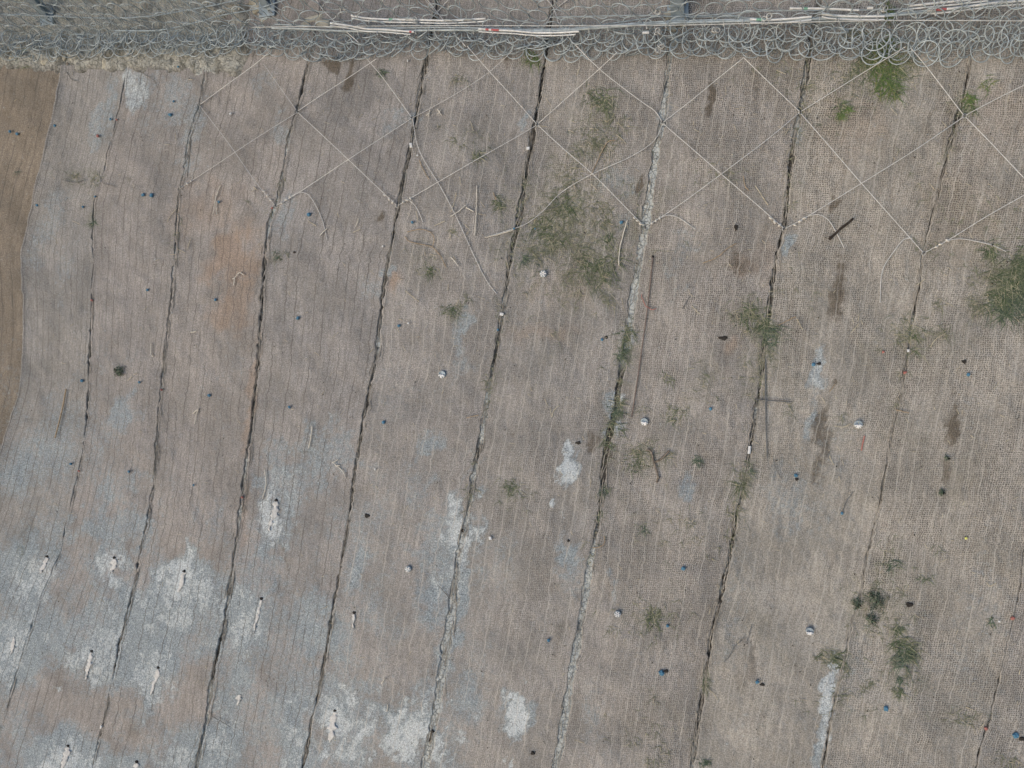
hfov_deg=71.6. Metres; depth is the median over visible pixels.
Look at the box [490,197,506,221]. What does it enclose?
grass tuft
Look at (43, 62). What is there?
rock
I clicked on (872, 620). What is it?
shrub
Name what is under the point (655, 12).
clip bundle
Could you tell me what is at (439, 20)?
brake tube
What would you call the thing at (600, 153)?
dry stalk
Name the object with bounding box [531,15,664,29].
barrier rope
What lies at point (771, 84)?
wire rope
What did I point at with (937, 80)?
wire rope
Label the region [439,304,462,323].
grass tuft
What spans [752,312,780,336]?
grass tuft
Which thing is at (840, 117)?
grass tuft
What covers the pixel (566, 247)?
grass tuft
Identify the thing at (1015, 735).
blue peg
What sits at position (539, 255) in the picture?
grass tuft
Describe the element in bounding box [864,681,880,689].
grass tuft
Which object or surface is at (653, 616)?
grass tuft
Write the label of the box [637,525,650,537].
grass tuft
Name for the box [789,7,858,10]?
brake tube
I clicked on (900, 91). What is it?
grass tuft
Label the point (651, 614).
grass tuft
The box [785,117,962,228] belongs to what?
wire rope
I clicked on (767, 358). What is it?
grass tuft
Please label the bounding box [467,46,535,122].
wire rope
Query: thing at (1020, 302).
grass tuft
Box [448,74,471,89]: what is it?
grass tuft
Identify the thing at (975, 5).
brake tube
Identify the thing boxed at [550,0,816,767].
coir mat
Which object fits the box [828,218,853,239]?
charred stick
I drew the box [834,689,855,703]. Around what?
grass tuft
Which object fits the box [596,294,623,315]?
grass tuft
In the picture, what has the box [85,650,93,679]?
grout streak
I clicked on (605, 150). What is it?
grass tuft
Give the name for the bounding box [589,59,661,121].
wire rope
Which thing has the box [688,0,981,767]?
coir mat
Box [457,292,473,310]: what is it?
grass tuft
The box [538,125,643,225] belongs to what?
wire rope
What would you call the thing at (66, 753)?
grout streak
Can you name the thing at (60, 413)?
long stalk
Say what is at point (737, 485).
grass tuft
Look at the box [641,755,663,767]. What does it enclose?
grass tuft
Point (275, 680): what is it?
coir mat
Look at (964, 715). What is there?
grass tuft
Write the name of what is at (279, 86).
wire rope
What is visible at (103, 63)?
rock
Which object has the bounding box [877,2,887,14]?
clip bundle
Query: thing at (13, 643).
grout streak
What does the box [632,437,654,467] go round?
grass tuft
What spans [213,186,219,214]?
dry stalk
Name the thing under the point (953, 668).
coir mat
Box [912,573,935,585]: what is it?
grass tuft
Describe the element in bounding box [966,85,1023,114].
wire rope
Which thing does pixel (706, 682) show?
grass tuft
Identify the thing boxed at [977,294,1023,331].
grass tuft
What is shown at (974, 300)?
grass tuft
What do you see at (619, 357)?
grass tuft
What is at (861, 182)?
wire rope
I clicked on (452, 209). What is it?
wire rope
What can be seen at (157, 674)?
grout streak
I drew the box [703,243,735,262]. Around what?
dry stalk
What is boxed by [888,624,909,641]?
grass tuft
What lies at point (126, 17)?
barrier rope
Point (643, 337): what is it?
rusty rod
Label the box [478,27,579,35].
brake tube
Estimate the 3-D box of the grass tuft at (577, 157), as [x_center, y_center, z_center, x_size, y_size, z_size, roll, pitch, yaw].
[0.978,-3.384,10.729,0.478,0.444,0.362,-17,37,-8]
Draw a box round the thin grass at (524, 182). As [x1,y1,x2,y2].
[64,22,1023,767]
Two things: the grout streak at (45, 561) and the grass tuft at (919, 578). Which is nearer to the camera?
the grass tuft at (919, 578)
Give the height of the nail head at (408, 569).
0.102 m
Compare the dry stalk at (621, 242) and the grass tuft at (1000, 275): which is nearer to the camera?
the grass tuft at (1000, 275)
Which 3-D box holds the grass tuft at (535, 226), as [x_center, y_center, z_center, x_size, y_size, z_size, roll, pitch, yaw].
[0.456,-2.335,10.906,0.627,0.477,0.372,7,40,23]
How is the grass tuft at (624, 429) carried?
on the coir mat at (613, 680)
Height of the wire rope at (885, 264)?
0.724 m
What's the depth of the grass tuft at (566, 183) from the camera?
10.77 m
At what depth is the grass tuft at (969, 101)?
9.34 m
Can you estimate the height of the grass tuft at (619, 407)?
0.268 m
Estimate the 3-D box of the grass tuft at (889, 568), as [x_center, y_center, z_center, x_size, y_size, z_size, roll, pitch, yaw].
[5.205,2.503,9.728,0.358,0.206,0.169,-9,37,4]
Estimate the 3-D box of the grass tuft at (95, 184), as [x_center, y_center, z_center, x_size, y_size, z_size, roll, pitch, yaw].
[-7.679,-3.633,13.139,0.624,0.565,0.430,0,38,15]
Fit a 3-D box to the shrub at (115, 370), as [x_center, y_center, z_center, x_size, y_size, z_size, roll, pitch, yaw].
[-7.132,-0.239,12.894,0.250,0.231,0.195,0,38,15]
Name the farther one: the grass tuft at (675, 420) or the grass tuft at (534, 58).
the grass tuft at (534, 58)
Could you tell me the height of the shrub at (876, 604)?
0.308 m
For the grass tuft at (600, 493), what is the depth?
10.57 m
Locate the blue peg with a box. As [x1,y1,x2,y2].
[1012,732,1018,738]
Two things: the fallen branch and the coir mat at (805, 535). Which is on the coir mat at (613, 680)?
the fallen branch
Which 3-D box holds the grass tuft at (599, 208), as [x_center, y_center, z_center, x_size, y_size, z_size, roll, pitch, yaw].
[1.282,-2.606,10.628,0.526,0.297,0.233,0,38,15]
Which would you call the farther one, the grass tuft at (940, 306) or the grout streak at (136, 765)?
the grout streak at (136, 765)
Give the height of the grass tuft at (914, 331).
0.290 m
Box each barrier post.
[27,0,53,25]
[257,0,274,17]
[667,0,687,24]
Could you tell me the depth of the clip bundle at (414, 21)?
11.08 m
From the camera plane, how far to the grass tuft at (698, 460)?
10.21 m
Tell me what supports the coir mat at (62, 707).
on the slope ground at (232, 62)
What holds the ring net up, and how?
on the slope ground at (232, 62)
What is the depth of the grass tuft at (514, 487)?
10.85 m
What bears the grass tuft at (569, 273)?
on the coir mat at (501, 646)
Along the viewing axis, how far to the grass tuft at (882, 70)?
9.57 m
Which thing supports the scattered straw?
on the coir mat at (171, 632)
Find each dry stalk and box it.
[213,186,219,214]
[262,469,266,498]
[332,459,345,477]
[405,237,445,266]
[407,229,434,245]
[474,186,476,235]
[485,229,512,237]
[592,140,614,172]
[618,220,627,265]
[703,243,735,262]
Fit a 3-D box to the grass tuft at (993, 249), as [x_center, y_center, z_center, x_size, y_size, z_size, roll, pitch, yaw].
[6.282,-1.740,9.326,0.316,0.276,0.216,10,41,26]
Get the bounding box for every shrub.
[113,364,123,377]
[850,596,864,609]
[862,590,888,613]
[863,611,879,627]
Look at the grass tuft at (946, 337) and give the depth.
9.48 m
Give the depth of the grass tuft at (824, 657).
9.88 m
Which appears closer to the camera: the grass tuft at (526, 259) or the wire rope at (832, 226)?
the wire rope at (832, 226)
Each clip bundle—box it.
[412,15,418,23]
[653,8,660,14]
[653,27,661,35]
[655,44,664,53]
[711,27,720,33]
[761,12,771,24]
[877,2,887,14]
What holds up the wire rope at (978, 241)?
on the coir mat at (953, 668)
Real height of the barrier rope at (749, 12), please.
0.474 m
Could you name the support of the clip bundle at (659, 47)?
attached to the ring net
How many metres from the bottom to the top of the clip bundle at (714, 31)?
0.100 m
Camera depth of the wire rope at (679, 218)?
10.30 m
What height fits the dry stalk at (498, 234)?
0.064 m
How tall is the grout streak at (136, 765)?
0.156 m
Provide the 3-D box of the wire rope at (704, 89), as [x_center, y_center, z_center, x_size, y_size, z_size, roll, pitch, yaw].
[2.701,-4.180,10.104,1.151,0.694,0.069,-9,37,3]
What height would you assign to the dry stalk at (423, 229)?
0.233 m
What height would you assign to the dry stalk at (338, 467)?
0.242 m
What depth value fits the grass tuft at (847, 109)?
9.70 m
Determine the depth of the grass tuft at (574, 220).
10.73 m
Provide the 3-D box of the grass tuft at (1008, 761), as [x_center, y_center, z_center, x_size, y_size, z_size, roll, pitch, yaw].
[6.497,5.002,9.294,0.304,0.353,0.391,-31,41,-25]
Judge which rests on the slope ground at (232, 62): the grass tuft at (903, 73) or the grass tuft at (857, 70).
the grass tuft at (857, 70)
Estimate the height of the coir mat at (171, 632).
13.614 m
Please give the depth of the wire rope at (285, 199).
11.62 m
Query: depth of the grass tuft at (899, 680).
9.64 m
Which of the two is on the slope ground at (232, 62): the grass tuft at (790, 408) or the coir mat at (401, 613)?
the coir mat at (401, 613)
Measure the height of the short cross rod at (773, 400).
0.038 m
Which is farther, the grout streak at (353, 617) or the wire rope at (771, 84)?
the grout streak at (353, 617)
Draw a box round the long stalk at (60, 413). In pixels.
[54,389,66,437]
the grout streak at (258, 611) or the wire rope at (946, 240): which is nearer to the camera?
the wire rope at (946, 240)
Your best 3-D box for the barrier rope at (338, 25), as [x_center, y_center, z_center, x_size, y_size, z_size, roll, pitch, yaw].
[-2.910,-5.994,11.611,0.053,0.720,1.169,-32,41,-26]
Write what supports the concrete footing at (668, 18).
on the slope ground at (232, 62)
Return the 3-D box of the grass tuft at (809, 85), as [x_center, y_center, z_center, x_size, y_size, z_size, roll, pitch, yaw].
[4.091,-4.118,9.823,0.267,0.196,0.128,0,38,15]
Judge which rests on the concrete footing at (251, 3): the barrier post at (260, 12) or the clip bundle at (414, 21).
the barrier post at (260, 12)
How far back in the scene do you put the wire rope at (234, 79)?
12.19 m
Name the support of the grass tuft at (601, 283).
on the slope ground at (232, 62)
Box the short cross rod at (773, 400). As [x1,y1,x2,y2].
[756,399,791,401]
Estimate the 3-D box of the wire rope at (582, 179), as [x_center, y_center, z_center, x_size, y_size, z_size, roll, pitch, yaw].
[0.886,-3.016,10.655,2.851,1.192,0.118,-11,37,1]
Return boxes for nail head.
[405,566,411,572]
[438,371,445,377]
[540,270,546,276]
[614,610,620,616]
[641,418,647,425]
[806,627,813,634]
[854,420,862,428]
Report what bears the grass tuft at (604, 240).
on the slope ground at (232, 62)
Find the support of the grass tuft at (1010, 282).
on the slope ground at (232, 62)
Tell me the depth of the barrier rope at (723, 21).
10.11 m
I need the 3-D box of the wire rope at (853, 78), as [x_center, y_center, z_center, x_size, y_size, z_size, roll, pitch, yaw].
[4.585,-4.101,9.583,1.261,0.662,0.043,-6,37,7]
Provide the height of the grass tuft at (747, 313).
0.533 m
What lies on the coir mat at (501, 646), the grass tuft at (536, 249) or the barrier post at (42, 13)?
the grass tuft at (536, 249)
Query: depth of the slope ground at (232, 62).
12.27 m
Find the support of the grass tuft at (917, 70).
on the coir mat at (805, 535)
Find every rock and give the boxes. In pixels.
[40,58,48,65]
[102,58,105,68]
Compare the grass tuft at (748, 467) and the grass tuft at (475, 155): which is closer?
the grass tuft at (748, 467)
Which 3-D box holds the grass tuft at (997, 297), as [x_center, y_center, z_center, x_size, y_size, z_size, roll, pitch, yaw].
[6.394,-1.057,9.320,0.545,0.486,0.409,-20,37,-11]
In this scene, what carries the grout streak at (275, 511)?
on the coir mat at (275, 680)
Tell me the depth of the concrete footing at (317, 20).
11.83 m
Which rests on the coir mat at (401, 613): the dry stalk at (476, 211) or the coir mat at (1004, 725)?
the dry stalk at (476, 211)
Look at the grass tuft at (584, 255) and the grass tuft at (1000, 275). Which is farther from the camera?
the grass tuft at (584, 255)
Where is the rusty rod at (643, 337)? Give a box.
[631,257,652,416]
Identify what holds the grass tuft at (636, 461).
on the coir mat at (613, 680)
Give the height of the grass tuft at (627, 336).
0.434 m
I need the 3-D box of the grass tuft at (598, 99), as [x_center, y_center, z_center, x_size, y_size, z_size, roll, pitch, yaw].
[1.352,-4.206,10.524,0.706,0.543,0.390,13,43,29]
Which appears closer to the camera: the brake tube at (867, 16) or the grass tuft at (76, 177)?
the brake tube at (867, 16)
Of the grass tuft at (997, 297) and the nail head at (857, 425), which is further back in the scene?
the nail head at (857, 425)
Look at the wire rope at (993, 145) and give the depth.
9.20 m
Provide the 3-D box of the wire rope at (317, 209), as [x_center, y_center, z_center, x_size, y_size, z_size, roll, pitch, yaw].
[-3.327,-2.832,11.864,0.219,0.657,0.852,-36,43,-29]
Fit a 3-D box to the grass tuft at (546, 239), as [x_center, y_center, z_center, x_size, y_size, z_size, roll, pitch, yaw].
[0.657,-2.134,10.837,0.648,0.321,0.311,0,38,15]
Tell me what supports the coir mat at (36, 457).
on the slope ground at (232, 62)
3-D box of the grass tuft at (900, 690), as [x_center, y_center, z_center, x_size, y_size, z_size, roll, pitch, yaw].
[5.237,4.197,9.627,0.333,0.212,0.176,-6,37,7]
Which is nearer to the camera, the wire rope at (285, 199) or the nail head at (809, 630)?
the nail head at (809, 630)
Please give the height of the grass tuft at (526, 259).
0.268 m
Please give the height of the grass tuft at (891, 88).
0.490 m
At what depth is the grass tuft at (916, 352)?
9.60 m
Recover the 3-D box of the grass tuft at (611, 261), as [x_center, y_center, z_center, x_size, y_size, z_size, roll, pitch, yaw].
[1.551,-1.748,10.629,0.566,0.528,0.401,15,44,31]
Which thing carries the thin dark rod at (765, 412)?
on the coir mat at (805, 535)
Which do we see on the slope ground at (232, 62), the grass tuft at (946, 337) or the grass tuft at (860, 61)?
the grass tuft at (860, 61)
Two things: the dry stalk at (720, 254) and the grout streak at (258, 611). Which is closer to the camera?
the dry stalk at (720, 254)
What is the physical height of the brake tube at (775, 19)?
0.105 m
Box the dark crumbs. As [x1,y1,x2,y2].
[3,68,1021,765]
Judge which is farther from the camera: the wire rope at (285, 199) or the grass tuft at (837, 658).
the wire rope at (285, 199)
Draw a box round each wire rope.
[181,113,295,187]
[200,53,267,104]
[200,106,274,204]
[264,65,295,108]
[276,118,411,205]
[292,192,326,238]
[298,59,375,110]
[299,113,396,205]
[366,58,411,116]
[398,125,535,205]
[413,51,511,117]
[413,121,496,293]
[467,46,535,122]
[493,124,662,234]
[538,52,616,123]
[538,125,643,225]
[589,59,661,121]
[646,113,798,226]
[661,215,694,228]
[663,57,743,121]
[663,123,782,227]
[744,58,798,110]
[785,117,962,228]
[801,46,905,111]
[801,114,922,251]
[808,214,844,247]
[880,238,911,301]
[911,48,962,113]
[926,195,1023,251]
[949,238,1005,251]
[965,117,1023,177]
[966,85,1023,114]
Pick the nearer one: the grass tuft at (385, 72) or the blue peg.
the blue peg
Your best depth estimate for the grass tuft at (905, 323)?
9.63 m
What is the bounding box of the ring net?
[0,0,1023,67]
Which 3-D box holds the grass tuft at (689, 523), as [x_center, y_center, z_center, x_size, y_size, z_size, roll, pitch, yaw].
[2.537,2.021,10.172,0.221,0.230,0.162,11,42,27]
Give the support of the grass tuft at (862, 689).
on the coir mat at (953, 668)
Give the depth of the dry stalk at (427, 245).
11.25 m
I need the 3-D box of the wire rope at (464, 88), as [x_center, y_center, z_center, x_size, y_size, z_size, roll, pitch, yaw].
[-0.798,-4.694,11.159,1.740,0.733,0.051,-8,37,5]
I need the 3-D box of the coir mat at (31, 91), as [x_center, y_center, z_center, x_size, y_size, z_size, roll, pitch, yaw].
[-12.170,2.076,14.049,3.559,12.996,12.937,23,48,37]
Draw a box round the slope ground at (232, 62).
[0,0,1020,767]
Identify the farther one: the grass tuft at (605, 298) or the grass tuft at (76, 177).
the grass tuft at (76, 177)
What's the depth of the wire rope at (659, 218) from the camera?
10.04 m
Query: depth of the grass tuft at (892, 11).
9.56 m
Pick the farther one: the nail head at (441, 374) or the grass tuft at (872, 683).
the nail head at (441, 374)
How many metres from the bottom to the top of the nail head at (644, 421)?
0.109 m
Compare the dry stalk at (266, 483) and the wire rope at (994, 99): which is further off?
the dry stalk at (266, 483)
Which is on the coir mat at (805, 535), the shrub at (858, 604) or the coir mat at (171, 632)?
the shrub at (858, 604)
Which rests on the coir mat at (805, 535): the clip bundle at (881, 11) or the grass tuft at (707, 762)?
the grass tuft at (707, 762)
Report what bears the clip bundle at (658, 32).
attached to the barrier rope at (650, 25)
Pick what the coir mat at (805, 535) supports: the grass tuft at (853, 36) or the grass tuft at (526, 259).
the grass tuft at (853, 36)
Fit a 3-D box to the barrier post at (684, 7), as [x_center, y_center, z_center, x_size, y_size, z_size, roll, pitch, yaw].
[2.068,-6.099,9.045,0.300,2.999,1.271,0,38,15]
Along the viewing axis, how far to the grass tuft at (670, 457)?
10.31 m
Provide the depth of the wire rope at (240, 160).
12.14 m
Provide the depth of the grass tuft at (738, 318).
10.13 m
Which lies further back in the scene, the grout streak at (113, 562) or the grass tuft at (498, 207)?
the grout streak at (113, 562)
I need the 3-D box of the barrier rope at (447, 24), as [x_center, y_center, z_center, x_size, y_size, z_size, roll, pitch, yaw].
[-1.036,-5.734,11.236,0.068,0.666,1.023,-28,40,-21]
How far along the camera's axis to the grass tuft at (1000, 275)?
9.27 m
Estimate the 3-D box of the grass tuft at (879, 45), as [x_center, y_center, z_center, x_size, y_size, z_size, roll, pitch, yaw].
[5.017,-4.513,9.565,0.643,0.500,0.347,0,38,15]
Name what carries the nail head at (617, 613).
on the coir mat at (613, 680)
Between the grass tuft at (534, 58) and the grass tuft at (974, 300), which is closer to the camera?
the grass tuft at (974, 300)
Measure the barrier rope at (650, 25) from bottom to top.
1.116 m
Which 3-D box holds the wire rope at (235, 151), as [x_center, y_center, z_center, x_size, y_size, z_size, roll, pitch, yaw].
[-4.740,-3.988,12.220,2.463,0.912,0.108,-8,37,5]
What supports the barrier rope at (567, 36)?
attached to the ring net
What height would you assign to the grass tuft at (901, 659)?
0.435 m
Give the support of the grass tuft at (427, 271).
on the slope ground at (232, 62)
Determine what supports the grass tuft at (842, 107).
on the coir mat at (805, 535)
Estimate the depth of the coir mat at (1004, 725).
9.32 m
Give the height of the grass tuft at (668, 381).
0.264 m
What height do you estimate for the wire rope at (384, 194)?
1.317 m
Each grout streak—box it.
[10,638,15,653]
[39,555,48,573]
[61,745,70,767]
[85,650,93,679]
[110,556,117,572]
[133,760,139,767]
[150,666,159,694]
[177,570,185,591]
[235,695,241,704]
[253,597,262,632]
[268,499,279,530]
[327,709,337,742]
[352,611,355,628]
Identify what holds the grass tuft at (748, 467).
on the coir mat at (805, 535)
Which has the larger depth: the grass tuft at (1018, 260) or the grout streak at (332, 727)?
the grout streak at (332, 727)
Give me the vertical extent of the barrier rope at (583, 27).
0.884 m
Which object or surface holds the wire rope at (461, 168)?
attached to the rope anchor
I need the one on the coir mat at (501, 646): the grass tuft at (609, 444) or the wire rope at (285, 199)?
the grass tuft at (609, 444)
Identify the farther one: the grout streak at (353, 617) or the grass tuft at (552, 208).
the grout streak at (353, 617)
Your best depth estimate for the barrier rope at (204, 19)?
12.17 m
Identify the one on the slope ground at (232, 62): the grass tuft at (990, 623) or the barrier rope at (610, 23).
the grass tuft at (990, 623)
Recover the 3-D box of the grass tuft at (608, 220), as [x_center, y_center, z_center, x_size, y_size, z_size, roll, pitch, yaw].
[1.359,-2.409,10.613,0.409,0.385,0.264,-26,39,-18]
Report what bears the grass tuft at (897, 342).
on the coir mat at (805, 535)
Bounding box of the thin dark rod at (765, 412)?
[765,358,767,457]
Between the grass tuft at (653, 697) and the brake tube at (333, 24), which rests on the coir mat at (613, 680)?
the grass tuft at (653, 697)
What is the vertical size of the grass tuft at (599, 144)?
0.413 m
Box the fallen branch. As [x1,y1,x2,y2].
[646,449,669,482]
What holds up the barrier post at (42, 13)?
on the slope ground at (232, 62)
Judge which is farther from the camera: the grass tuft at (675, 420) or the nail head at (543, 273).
the nail head at (543, 273)
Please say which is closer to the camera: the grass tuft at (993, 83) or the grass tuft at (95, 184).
the grass tuft at (993, 83)
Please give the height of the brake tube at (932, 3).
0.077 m
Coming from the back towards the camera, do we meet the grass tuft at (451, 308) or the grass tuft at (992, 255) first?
the grass tuft at (451, 308)
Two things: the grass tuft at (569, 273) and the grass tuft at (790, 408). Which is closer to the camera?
the grass tuft at (790, 408)
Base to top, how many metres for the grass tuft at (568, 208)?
0.568 m
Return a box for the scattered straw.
[0,61,1022,760]
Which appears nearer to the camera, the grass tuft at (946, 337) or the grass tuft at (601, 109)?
the grass tuft at (946, 337)
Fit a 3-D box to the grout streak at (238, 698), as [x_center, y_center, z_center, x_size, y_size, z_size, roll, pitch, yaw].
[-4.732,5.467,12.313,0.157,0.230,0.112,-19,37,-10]
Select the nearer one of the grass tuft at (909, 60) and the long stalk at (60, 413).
the grass tuft at (909, 60)
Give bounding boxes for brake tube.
[330,22,413,34]
[351,14,485,23]
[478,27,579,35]
[750,15,811,23]
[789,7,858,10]
[821,12,884,19]
[909,0,986,9]
[927,0,1023,14]
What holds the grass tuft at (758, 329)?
on the slope ground at (232, 62)
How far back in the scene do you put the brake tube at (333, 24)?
11.28 m
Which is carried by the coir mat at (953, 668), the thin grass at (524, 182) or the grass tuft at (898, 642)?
the grass tuft at (898, 642)
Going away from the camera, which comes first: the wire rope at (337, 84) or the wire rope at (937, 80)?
the wire rope at (937, 80)
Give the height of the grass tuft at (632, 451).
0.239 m
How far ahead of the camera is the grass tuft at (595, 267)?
10.66 m
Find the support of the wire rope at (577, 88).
attached to the ring net
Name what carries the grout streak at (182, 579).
on the coir mat at (171, 632)
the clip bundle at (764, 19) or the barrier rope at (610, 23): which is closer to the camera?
the clip bundle at (764, 19)
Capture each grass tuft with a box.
[69,163,84,184]
[85,170,105,199]
[375,68,387,79]
[417,261,439,283]
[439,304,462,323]
[442,137,458,146]
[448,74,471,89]
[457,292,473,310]
[470,149,488,165]
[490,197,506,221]
[501,479,527,501]
[515,47,542,73]
[516,252,538,272]
[518,233,543,275]
[522,244,565,269]
[526,216,559,244]
[537,232,572,257]
[538,196,569,225]
[538,209,570,251]
[545,185,583,226]
[549,162,581,201]
[552,223,594,266]
[558,265,588,300]
[560,199,589,233]
[563,143,589,176]
[567,251,621,300]
[570,239,601,276]
[574,126,612,155]
[580,115,633,147]
[580,270,622,300]
[581,81,622,117]
[585,197,612,218]
[587,137,619,165]
[589,209,612,236]
[593,97,613,130]
[595,228,619,254]
[595,431,618,455]
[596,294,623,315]
[597,485,611,497]
[600,248,630,288]
[601,625,621,638]
[604,405,630,425]
[604,419,627,439]
[611,398,629,415]
[612,325,638,359]
[612,341,632,370]
[622,442,651,478]
[624,446,636,456]
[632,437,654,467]
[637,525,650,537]
[640,601,676,634]
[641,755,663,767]
[644,606,661,624]
[646,685,661,710]
[658,370,675,388]
[662,451,679,471]
[665,406,688,431]
[682,517,695,529]
[691,455,703,467]
[693,756,711,767]
[698,673,710,697]
[719,495,748,519]
[725,310,748,331]
[727,293,763,335]
[729,479,749,498]
[737,470,756,482]
[739,458,758,475]
[750,316,791,355]
[751,348,781,370]
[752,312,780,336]
[753,318,778,344]
[781,402,796,419]
[802,79,817,92]
[812,646,838,671]
[813,649,850,676]
[831,111,850,124]
[832,97,851,116]
[833,73,857,87]
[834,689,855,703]
[842,26,867,48]
[843,106,857,116]
[849,57,871,87]
[856,46,885,91]
[856,51,906,103]
[857,681,867,697]
[863,29,906,66]
[864,68,910,113]
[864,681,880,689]
[873,0,895,25]
[880,56,913,93]
[884,557,907,574]
[885,633,919,668]
[885,645,922,678]
[886,683,911,700]
[888,327,914,349]
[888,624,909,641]
[893,84,909,98]
[895,676,904,685]
[896,325,927,350]
[897,44,926,68]
[898,313,915,337]
[905,62,924,84]
[906,343,928,364]
[911,643,930,660]
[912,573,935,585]
[930,297,956,317]
[933,326,954,344]
[945,703,978,726]
[955,101,982,118]
[957,92,979,109]
[963,291,983,313]
[964,300,993,325]
[974,259,1023,309]
[976,75,997,98]
[976,281,1022,324]
[977,245,1007,265]
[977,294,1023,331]
[978,258,1014,296]
[982,239,1005,259]
[986,616,999,630]
[987,258,1023,306]
[989,272,1023,324]
[989,749,1022,767]
[993,243,1023,276]
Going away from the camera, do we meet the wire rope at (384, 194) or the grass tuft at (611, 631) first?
the grass tuft at (611, 631)
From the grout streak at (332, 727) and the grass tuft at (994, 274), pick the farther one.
the grout streak at (332, 727)
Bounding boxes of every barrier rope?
[1,0,239,18]
[115,0,285,31]
[253,20,1023,27]
[271,1,1021,35]
[275,0,1008,29]
[316,0,358,42]
[427,0,465,46]
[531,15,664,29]
[547,0,588,58]
[550,0,1000,17]
[688,16,852,22]
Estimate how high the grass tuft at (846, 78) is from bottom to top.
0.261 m
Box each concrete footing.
[249,0,265,21]
[301,14,329,27]
[664,10,684,45]
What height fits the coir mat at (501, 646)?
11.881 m
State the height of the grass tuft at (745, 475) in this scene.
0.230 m
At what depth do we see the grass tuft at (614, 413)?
10.58 m
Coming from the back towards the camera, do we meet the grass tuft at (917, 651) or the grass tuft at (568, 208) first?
the grass tuft at (568, 208)
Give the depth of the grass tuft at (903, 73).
9.53 m
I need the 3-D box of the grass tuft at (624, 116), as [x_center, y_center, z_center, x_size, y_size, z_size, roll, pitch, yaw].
[1.411,-3.739,10.544,0.983,0.449,0.337,-4,37,10]
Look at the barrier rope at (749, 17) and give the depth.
10.05 m
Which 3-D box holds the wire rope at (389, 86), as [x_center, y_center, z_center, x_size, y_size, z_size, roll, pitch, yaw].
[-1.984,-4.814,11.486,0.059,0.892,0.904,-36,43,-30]
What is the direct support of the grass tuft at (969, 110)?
on the coir mat at (953, 668)
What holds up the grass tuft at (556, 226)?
on the coir mat at (501, 646)
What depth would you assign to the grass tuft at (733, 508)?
10.08 m
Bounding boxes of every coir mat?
[0,10,204,767]
[0,63,68,447]
[0,65,126,726]
[92,0,321,767]
[192,0,436,767]
[301,0,552,767]
[423,0,671,767]
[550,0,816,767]
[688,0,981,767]
[820,0,1023,767]
[976,551,1023,767]
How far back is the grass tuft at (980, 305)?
9.38 m
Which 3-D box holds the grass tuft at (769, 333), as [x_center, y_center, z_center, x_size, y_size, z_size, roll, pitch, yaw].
[3.659,-0.674,10.030,0.419,0.472,0.496,-34,42,-28]
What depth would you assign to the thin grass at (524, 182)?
10.16 m
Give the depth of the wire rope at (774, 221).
10.04 m
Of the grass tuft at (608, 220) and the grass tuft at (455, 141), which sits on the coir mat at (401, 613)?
the grass tuft at (455, 141)
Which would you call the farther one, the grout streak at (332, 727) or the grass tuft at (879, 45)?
the grout streak at (332, 727)
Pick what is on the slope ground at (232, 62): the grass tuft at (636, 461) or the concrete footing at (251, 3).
the concrete footing at (251, 3)

